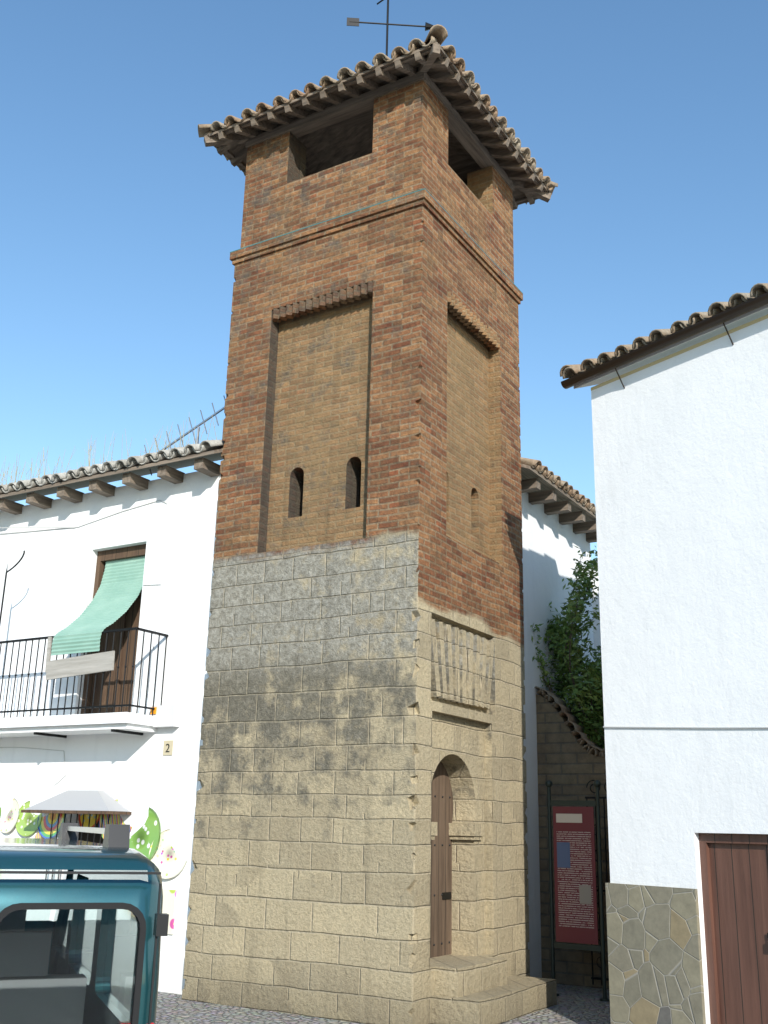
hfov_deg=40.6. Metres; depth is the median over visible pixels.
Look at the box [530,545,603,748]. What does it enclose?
garden tree
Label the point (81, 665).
balcony plank sign
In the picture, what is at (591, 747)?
garden wall coping
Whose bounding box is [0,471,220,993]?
house
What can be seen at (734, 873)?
house door
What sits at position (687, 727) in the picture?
house cable
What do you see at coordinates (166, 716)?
alarm siren box
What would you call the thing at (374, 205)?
cornice molding
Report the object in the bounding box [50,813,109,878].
grille window
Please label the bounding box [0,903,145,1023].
van window rubber
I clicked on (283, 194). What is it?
minaret belfry
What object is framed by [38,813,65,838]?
ceramic plate
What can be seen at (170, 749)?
house number plaque
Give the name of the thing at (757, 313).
house roof board
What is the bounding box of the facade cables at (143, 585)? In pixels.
[0,500,167,785]
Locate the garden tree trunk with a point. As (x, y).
(589, 719)
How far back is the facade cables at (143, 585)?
13.27 m
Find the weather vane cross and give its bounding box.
[347,0,432,55]
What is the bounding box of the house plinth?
[605,883,705,1023]
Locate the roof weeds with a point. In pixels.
(89, 457)
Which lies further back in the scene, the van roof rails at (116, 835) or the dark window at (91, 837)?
the dark window at (91, 837)
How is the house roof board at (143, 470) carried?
on the house at (49, 587)
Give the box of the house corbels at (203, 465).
[0,457,219,514]
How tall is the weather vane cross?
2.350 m
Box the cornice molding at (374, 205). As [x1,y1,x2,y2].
[230,188,522,293]
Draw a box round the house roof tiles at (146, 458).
[0,440,223,494]
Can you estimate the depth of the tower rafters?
13.35 m
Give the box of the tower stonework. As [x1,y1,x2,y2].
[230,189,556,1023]
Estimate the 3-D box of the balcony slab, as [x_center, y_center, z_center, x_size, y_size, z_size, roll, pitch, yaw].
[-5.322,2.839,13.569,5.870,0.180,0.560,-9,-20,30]
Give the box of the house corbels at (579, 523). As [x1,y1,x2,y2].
[521,478,596,542]
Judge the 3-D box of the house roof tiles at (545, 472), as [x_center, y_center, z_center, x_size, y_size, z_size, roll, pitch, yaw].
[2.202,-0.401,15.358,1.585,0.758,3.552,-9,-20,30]
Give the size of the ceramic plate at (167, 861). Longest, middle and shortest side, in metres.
0.541 x 0.541 x 0.020 m
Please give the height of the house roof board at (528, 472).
1.901 m
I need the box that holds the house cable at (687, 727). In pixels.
[603,726,767,728]
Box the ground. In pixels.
[155,984,610,1023]
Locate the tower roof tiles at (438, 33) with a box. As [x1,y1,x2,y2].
[198,24,557,203]
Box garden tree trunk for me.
[573,681,604,741]
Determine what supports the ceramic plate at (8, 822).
attached to the house at (49, 587)
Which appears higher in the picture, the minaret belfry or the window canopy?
the minaret belfry
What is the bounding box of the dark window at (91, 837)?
[78,818,102,843]
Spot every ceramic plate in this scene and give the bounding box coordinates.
[0,798,18,832]
[16,801,41,835]
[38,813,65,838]
[78,814,100,826]
[99,799,131,838]
[129,807,160,859]
[149,829,187,878]
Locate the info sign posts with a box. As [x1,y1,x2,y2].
[545,780,609,1001]
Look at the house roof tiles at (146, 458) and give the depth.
13.33 m
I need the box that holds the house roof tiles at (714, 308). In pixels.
[560,283,767,378]
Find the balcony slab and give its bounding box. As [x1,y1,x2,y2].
[0,712,156,737]
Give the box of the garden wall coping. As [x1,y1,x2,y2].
[534,686,604,756]
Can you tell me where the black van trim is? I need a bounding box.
[0,871,168,1023]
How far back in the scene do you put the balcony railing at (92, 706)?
12.49 m
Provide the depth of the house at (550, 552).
14.16 m
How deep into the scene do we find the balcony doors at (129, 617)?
13.31 m
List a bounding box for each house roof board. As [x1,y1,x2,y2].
[0,449,223,501]
[521,464,595,521]
[574,304,767,388]
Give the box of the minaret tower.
[182,205,529,1023]
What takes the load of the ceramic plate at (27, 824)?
attached to the house at (49, 587)
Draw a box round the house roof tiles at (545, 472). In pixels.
[520,457,595,514]
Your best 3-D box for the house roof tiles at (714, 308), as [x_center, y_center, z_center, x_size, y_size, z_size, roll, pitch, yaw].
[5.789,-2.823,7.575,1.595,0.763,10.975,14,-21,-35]
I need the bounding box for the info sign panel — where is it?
[553,806,597,944]
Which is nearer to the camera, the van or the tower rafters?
the van
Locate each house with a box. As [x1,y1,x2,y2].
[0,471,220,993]
[521,492,594,977]
[591,318,767,1023]
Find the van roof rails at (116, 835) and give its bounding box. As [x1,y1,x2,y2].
[59,823,129,847]
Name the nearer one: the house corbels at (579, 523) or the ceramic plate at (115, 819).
the ceramic plate at (115, 819)
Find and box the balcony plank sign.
[45,637,114,679]
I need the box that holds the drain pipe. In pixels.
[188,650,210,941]
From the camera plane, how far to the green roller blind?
13.11 m
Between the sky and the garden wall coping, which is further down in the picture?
the garden wall coping
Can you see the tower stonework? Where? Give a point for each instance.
(482, 991)
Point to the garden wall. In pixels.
(569, 766)
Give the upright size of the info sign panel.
1.480 m
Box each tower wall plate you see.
[245,72,513,190]
[430,81,508,184]
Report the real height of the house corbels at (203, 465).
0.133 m
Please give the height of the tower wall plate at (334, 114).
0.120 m
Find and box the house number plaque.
[163,740,173,754]
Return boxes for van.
[0,838,162,1023]
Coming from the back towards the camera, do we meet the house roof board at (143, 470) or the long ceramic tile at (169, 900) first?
the house roof board at (143, 470)
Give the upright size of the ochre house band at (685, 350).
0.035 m
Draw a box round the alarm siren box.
[149,705,180,727]
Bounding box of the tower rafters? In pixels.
[204,43,551,209]
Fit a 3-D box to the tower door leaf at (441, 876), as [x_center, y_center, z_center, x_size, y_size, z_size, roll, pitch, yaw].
[0.467,3.526,10.927,0.062,2.160,1.100,-9,-20,30]
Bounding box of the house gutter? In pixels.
[561,292,767,388]
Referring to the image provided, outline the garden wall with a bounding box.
[536,695,609,988]
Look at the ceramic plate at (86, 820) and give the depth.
12.50 m
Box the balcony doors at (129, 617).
[81,544,145,713]
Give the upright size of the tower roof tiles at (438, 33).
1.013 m
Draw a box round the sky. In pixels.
[0,0,767,559]
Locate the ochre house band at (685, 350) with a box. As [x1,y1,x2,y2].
[591,314,767,390]
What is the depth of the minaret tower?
11.40 m
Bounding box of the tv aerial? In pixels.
[144,395,224,475]
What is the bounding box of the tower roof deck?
[205,42,549,204]
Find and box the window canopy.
[21,790,131,814]
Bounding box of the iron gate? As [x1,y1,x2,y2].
[585,780,608,984]
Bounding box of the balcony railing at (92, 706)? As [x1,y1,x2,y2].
[0,550,168,737]
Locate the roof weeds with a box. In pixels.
[0,415,216,484]
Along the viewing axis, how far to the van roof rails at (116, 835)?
4.07 m
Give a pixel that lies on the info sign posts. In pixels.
(596, 803)
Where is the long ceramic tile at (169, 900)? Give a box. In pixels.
[162,889,176,934]
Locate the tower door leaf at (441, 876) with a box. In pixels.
[430,761,452,957]
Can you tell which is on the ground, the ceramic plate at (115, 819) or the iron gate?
the iron gate
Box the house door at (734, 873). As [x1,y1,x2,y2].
[698,833,767,1023]
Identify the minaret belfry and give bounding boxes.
[240,80,513,282]
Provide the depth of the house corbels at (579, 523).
14.79 m
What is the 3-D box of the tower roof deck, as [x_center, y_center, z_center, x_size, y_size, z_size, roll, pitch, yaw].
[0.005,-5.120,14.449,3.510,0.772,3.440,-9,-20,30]
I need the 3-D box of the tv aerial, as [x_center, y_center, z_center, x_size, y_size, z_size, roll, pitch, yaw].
[-2.744,-1.135,14.845,1.841,1.069,0.036,-9,-20,30]
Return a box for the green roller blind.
[51,556,144,655]
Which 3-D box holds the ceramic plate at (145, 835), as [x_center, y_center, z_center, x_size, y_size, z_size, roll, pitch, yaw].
[-2.823,3.759,12.015,0.690,0.690,0.024,-11,-27,34]
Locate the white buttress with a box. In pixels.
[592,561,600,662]
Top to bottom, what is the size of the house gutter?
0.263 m
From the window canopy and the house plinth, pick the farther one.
the window canopy

